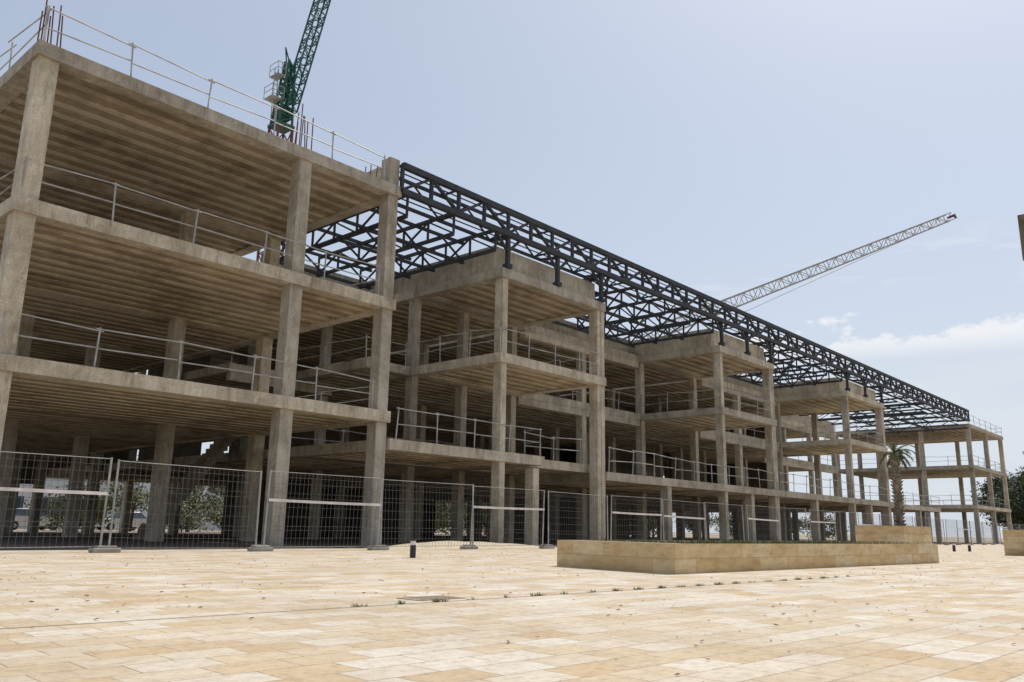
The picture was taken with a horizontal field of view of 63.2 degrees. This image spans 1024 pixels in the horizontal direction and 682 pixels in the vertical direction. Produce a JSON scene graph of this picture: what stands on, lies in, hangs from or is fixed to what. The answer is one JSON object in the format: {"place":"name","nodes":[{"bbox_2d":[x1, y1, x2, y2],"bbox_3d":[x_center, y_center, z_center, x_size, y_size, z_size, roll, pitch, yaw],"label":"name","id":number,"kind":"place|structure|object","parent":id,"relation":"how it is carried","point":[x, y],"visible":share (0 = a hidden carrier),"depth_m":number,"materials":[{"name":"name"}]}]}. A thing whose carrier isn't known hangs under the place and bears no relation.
{"place":"outdoors","nodes":[
{"label":"outdoors","id":0,"kind":"place"},
{"bbox_2d":[16,478,123,529],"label":"office building","id":1,"kind":"structure","parent":0,"point":[60,483],"depth_m":69.98,"materials":[{"name":"concrete"}]},
{"bbox_2d":[16,496,23,507],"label":"window","id":2,"kind":"structure","parent":1,"relation":"in","point":[19,504],"depth_m":67.97,"materials":[{"name":"glass"}]},
{"bbox_2d":[41,497,65,516],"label":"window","id":3,"kind":"structure","parent":1,"relation":"in","point":[52,500],"depth_m":69.68,"materials":[{"name":"glass"}]},
{"bbox_2d":[130,482,223,529],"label":"office building","id":4,"kind":"structure","parent":0,"point":[205,491],"depth_m":96.31,"materials":[{"name":"concrete"}]},
{"bbox_2d":[209,486,221,493],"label":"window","id":5,"kind":"structure","parent":4,"relation":"in","point":[211,490],"depth_m":97.54,"materials":[{"name":"glass"}]},
{"bbox_2d":[0,531,990,549],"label":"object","id":6,"kind":"structure","parent":0,"point":[201,543],"depth_m":31.19,"materials":[{"name":"grey concrete"}]},
{"bbox_2d":[256,0,330,260],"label":"tower crane","id":7,"kind":"object","parent":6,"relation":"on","point":[283,117],"visible":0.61,"depth_m":61.53,"materials":[{"name":"green paint"}]},
{"bbox_2d":[0,0,1011,546],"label":"unfinished building","id":8,"kind":"structure","parent":6,"relation":"on","point":[138,218],"depth_m":35.29,"materials":[{"name":"concrete"}]},
{"bbox_2d":[709,513,732,537],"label":"olive tree","id":9,"kind":"object","parent":6,"relation":"on","point":[717,523],"visible":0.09,"depth_m":105.56,"materials":[{"name":"green plant"}]},
{"bbox_2d":[623,212,956,537],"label":"tower crane","id":10,"kind":"object","parent":6,"relation":"on","point":[791,284],"visible":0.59,"depth_m":103.66,"materials":[{"name":"paint"}]},
{"bbox_2d":[791,517,807,537],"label":"olive tree","id":11,"kind":"object","parent":6,"relation":"on","point":[800,523],"visible":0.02,"depth_m":105.94,"materials":[{"name":"green plant"}]},
{"bbox_2d":[0,529,1003,550],"bbox_3d":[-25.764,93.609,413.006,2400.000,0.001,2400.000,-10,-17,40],"label":"ground","id":12,"kind":"structure","parent":0,"point":[674,535],"depth_m":67.24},
{"bbox_2d":[13,508,62,529],"bbox_3d":[-34.429,12.717,59.327,1.830,1.490,4.300,-8,-16,35],"label":"parked car","id":13,"kind":"object","parent":12,"relation":"on","point":[22,516],"visible":0.28,"depth_m":58.38,"materials":[{"name":"white paint"}]},
{"bbox_2d":[23,481,132,531],"bbox_3d":[-29.681,11.287,57.007,6.606,3.757,6.736,7,-14,-25],"label":"olive tree","id":14,"kind":"object","parent":12,"relation":"on","point":[99,516],"visible":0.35,"depth_m":56.58,"materials":[{"name":"green plant"}]},
{"bbox_2d":[95,512,146,530],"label":"parked car","id":15,"kind":"object","parent":12,"relation":"on","point":[138,521],"visible":0.5,"depth_m":67.94,"materials":[{"name":"white paint"}]},
{"bbox_2d":[100,455,170,531],"bbox_3d":[-27.943,11.113,61.869,5.776,6.178,6.275,-10,-17,40],"label":"olive tree","id":16,"kind":"object","parent":12,"relation":"on","point":[138,497],"visible":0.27,"depth_m":61.49,"materials":[{"name":"green plant"}]},
{"bbox_2d":[146,490,222,532],"bbox_3d":[-24.388,12.701,61.989,5.872,3.340,5.987,6,-14,-20],"label":"olive tree","id":17,"kind":"object","parent":12,"relation":"on","point":[191,519],"visible":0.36,"depth_m":61.42,"materials":[{"name":"green plant"}]},
{"bbox_2d":[169,485,224,531],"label":"olive tree","id":18,"kind":"object","parent":12,"relation":"on","point":[211,497],"visible":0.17,"depth_m":65.98,"materials":[{"name":"green plant"}]},
{"bbox_2d":[190,491,223,530],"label":"olive tree","id":19,"kind":"object","parent":12,"relation":"on","point":[218,507],"visible":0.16,"depth_m":65.77,"materials":[{"name":"green plant"}]},
{"bbox_2d":[435,506,450,532],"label":"olive tree","id":20,"kind":"object","parent":12,"relation":"on","point":[438,515],"visible":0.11,"depth_m":77.48,"materials":[{"name":"green plant"}]},
{"bbox_2d":[435,502,486,534],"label":"olive tree","id":21,"kind":"object","parent":12,"relation":"on","point":[448,505],"visible":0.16,"depth_m":81.97,"materials":[{"name":"green plant"}]},
{"bbox_2d":[449,504,486,534],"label":"olive tree","id":22,"kind":"object","parent":12,"relation":"on","point":[483,521],"visible":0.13,"depth_m":84.66,"materials":[{"name":"green plant"}]},
{"bbox_2d":[629,514,656,535],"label":"olive tree","id":23,"kind":"object","parent":12,"relation":"on","point":[655,522],"visible":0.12,"depth_m":100.63,"materials":[{"name":"green plant"}]},
{"bbox_2d":[673,513,712,532],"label":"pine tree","id":24,"kind":"object","parent":12,"relation":"on","point":[688,524],"visible":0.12,"depth_m":108.56,"materials":[{"name":"green plant"}]},
{"bbox_2d":[798,513,848,539],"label":"olive tree","id":25,"kind":"object","parent":12,"relation":"on","point":[827,532],"visible":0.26,"depth_m":109.65,"materials":[{"name":"green plant"}]},
{"bbox_2d":[970,472,1018,529],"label":"pine tree","id":26,"kind":"object","parent":12,"relation":"on","point":[985,485],"visible":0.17,"depth_m":125.86,"materials":[{"name":"green plant"}]},
{"bbox_2d":[977,467,1023,526],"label":"pine tree","id":27,"kind":"object","parent":12,"relation":"on","point":[1013,477],"visible":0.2,"depth_m":122.83,"materials":[{"name":"green plant"}]},
{"bbox_2d":[993,476,1023,529],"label":"pine tree","id":28,"kind":"object","parent":12,"relation":"on","point":[1017,508],"visible":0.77,"depth_m":113.58,"materials":[{"name":"green plant"}]},
{"bbox_2d":[0,544,1023,681],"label":"plaza paving","id":29,"kind":"structure","parent":0,"point":[657,637],"depth_m":6.08,"materials":[{"name":"stone"}]},
{"bbox_2d":[0,451,112,547],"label":"fence panel","id":30,"kind":"object","parent":29,"relation":"on","point":[50,490],"visible":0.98,"depth_m":17.43,"materials":[{"name":"metal"}]},
{"bbox_2d":[88,459,261,552],"bbox_3d":[-7.712,3.926,19.561,0.260,2.014,4.064,-11,-18,39],"label":"fence panel","id":31,"kind":"object","parent":29,"relation":"on","point":[105,549],"visible":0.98,"depth_m":19.39,"materials":[{"name":"metal"}]},
{"bbox_2d":[247,470,382,550],"bbox_3d":[-5.109,4.566,22.271,0.260,2.014,4.064,-7,-15,41],"label":"fence panel","id":32,"kind":"object","parent":29,"relation":"on","point":[263,547],"visible":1,"depth_m":22.16,"materials":[{"name":"metal"}]},
{"bbox_2d":[410,538,416,557],"bbox_3d":[-2.157,4.517,18.142,0.140,0.410,0.140,-10,-17,40],"label":"bollard","id":33,"kind":"object","parent":29,"relation":"on","point":[413,548],"visible":1,"depth_m":18.09,"materials":[{"name":"black metal"}]},
{"bbox_2d":[367,479,473,549],"bbox_3d":[-2.621,5.245,25.088,0.260,2.014,4.064,-13,-18,42],"label":"fence panel","id":34,"kind":"object","parent":29,"relation":"on","point":[378,547],"visible":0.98,"depth_m":24.91,"materials":[{"name":"metal"}]},
{"bbox_2d":[398,595,464,600],"bbox_3d":[-0.754,2.407,7.798,0.560,0.009,0.340,13,-18,-43],"label":"drain cover","id":35,"kind":"object","parent":29,"relation":"on","point":[427,598],"visible":0.97,"depth_m":7.76,"materials":[{"name":"grey metal"}]},
{"bbox_2d":[362,541,538,548],"bbox_3d":[-1.475,6.966,28.511,2.100,0.230,8.000,-10,-17,40],"label":"sand heap","id":36,"kind":"object","parent":29,"relation":"on","point":[447,545],"visible":0.69,"depth_m":27.26,"materials":[{"name":"beige sand"}]},
{"bbox_2d":[460,486,544,548],"bbox_3d":[-0.204,5.939,27.968,0.260,2.014,4.064,-7,-15,40],"label":"fence panel","id":37,"kind":"object","parent":29,"relation":"on","point":[482,529],"visible":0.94,"depth_m":27.96,"materials":[{"name":"metal"}]},
{"bbox_2d":[0,566,1010,628],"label":"paving joint","id":38,"kind":"object","parent":29,"relation":"on","point":[388,604],"depth_m":6.63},
{"bbox_2d":[1,551,1023,681],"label":"dry leaves","id":39,"kind":"object","parent":29,"relation":"on","point":[520,592],"visible":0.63,"depth_m":8.79,"materials":[{"name":"brown plant"}]},
{"bbox_2d":[539,490,607,548],"bbox_3d":[2.376,6.627,30.718,0.260,2.014,4.064,-11,-18,40],"label":"fence panel","id":40,"kind":"object","parent":29,"relation":"on","point":[547,546],"visible":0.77,"depth_m":30.96,"materials":[{"name":"metal"}]},
{"bbox_2d":[351,576,849,606],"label":"weeds","id":41,"kind":"object","parent":29,"relation":"on","point":[532,594],"visible":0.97,"depth_m":8.91,"materials":[{"name":"green plant"}]},
{"bbox_2d":[610,495,661,539],"bbox_3d":[4.934,7.269,33.463,0.260,2.014,4.064,-8,-15,41],"label":"fence panel","id":42,"kind":"object","parent":29,"relation":"on","point":[642,514],"visible":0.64,"depth_m":33.59,"materials":[{"name":"metal"}]},
{"bbox_2d":[662,499,705,540],"bbox_3d":[7.446,7.976,36.274,0.260,2.014,4.064,-11,-18,39],"label":"fence panel","id":43,"kind":"object","parent":29,"relation":"on","point":[681,516],"visible":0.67,"depth_m":36.36,"materials":[{"name":"metal"}]},
{"bbox_2d":[704,502,744,540],"bbox_3d":[9.932,8.649,39.091,0.260,2.014,4.064,-12,-18,40],"label":"fence panel","id":44,"kind":"object","parent":29,"relation":"on","point":[723,520],"visible":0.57,"depth_m":39.15,"materials":[{"name":"metal"}]},
{"bbox_2d":[557,538,938,573],"bbox_3d":[5.674,4.560,18.014,11.592,0.536,2.830,13,-18,-43],"label":"stone planter","id":45,"kind":"object","parent":29,"relation":"on","point":[677,556],"visible":1,"depth_m":14.87,"materials":[{"name":"stone"}]},
{"bbox_2d":[746,505,779,540],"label":"fence panel","id":46,"kind":"object","parent":29,"relation":"on","point":[767,519],"visible":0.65,"depth_m":42.00,"materials":[{"name":"metal"}]},
{"bbox_2d":[776,508,808,540],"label":"fence panel","id":47,"kind":"object","parent":29,"relation":"on","point":[794,509],"visible":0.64,"depth_m":45.06,"materials":[{"name":"metal"}]},
{"bbox_2d":[809,509,836,541],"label":"fence panel","id":48,"kind":"object","parent":29,"relation":"on","point":[818,522],"visible":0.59,"depth_m":47.38,"materials":[{"name":"metal"}]},
{"bbox_2d":[834,511,856,540],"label":"fence panel","id":49,"kind":"object","parent":29,"relation":"on","point":[846,525],"visible":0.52,"depth_m":50.21,"materials":[{"name":"metal"}]},
{"bbox_2d":[857,513,879,524],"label":"fence panel","id":50,"kind":"object","parent":29,"relation":"on","point":[868,520],"visible":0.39,"depth_m":52.89,"materials":[{"name":"metal"}]},
{"bbox_2d":[880,515,895,525],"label":"fence panel","id":51,"kind":"object","parent":29,"relation":"on","point":[887,519],"visible":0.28,"depth_m":55.78,"materials":[{"name":"metal"}]},
{"bbox_2d":[855,524,931,543],"bbox_3d":[12.015,6.265,26.151,1.483,1.016,2.320,-11,-18,44],"label":"stone planter","id":52,"kind":"object","parent":29,"relation":"on","point":[892,534],"visible":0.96,"depth_m":25.47,"materials":[{"name":"stone"}]},
{"bbox_2d":[876,443,917,525],"bbox_3d":[12.474,4.611,26.696,0.935,2.726,1.274,3,-13,-8],"label":"palm tree","id":53,"kind":"object","parent":52,"relation":"on","point":[896,458],"visible":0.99,"depth_m":26.62,"materials":[{"name":"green plant"}]},
{"bbox_2d":[895,516,913,525],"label":"fence panel","id":54,"kind":"object","parent":29,"relation":"on","point":[908,520],"visible":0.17,"depth_m":59.58,"materials":[{"name":"metal"}]},
{"bbox_2d":[914,517,928,525],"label":"fence panel","id":55,"kind":"object","parent":29,"relation":"on","point":[921,520],"visible":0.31,"depth_m":61.49,"materials":[{"name":"metal"}]},
{"bbox_2d":[929,518,945,543],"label":"fence panel","id":56,"kind":"object","parent":29,"relation":"on","point":[937,530],"visible":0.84,"depth_m":64.25,"materials":[{"name":"metal"}]},
{"bbox_2d":[944,519,958,544],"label":"fence panel","id":57,"kind":"object","parent":29,"relation":"on","point":[951,531],"visible":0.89,"depth_m":66.72,"materials":[{"name":"metal"}]},
{"bbox_2d":[952,542,955,551],"bbox_3d":[19.951,9.295,37.564,0.140,0.410,0.140,-10,-17,40],"label":"bollard","id":58,"kind":"object","parent":29,"relation":"on","point":[953,547],"visible":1,"depth_m":37.52,"materials":[{"name":"black metal"}]},
{"bbox_2d":[956,520,971,544],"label":"fence panel","id":59,"kind":"object","parent":29,"relation":"on","point":[963,533],"visible":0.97,"depth_m":69.64,"materials":[{"name":"metal"}]},
{"bbox_2d":[967,542,970,551],"bbox_3d":[21.104,9.501,38.388,0.140,0.410,0.140,-10,-17,40],"label":"bollard","id":60,"kind":"object","parent":29,"relation":"on","point":[969,546],"visible":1,"depth_m":38.35,"materials":[{"name":"black metal"}]},
{"bbox_2d":[969,521,983,544],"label":"fence panel","id":61,"kind":"object","parent":29,"relation":"on","point":[976,533],"visible":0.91,"depth_m":72.69,"materials":[{"name":"metal"}]},
{"bbox_2d":[982,522,995,544],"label":"fence panel","id":62,"kind":"object","parent":29,"relation":"on","point":[984,543],"visible":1,"depth_m":75.07,"materials":[{"name":"metal"}]},
{"bbox_2d":[990,523,1001,544],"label":"fence panel","id":63,"kind":"object","parent":29,"relation":"on","point":[997,534],"visible":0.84,"depth_m":78.23,"materials":[{"name":"metal"}]},
{"bbox_2d":[1002,528,1023,555],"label":"stone planter","id":64,"kind":"object","parent":29,"relation":"on","point":[1013,540],"visible":1,"depth_m":31.08,"materials":[{"name":"stone"}]},
{"bbox_2d":[1017,214,1023,260],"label":"stone pylon","id":65,"kind":"object","parent":29,"relation":"on","point":[1021,223],"visible":1,"depth_m":25.62,"materials":[{"name":"concrete"}]},
{"bbox_2d":[0,0,1023,537],"label":"sky","id":66,"kind":"structure","parent":0,"point":[719,149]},
{"bbox_2d":[1020,451,1023,488],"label":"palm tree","id":67,"kind":"object","parent":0,"point":[1021,474],"visible":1,"depth_m":33.04,"materials":[{"name":"green plant"}]}
]}

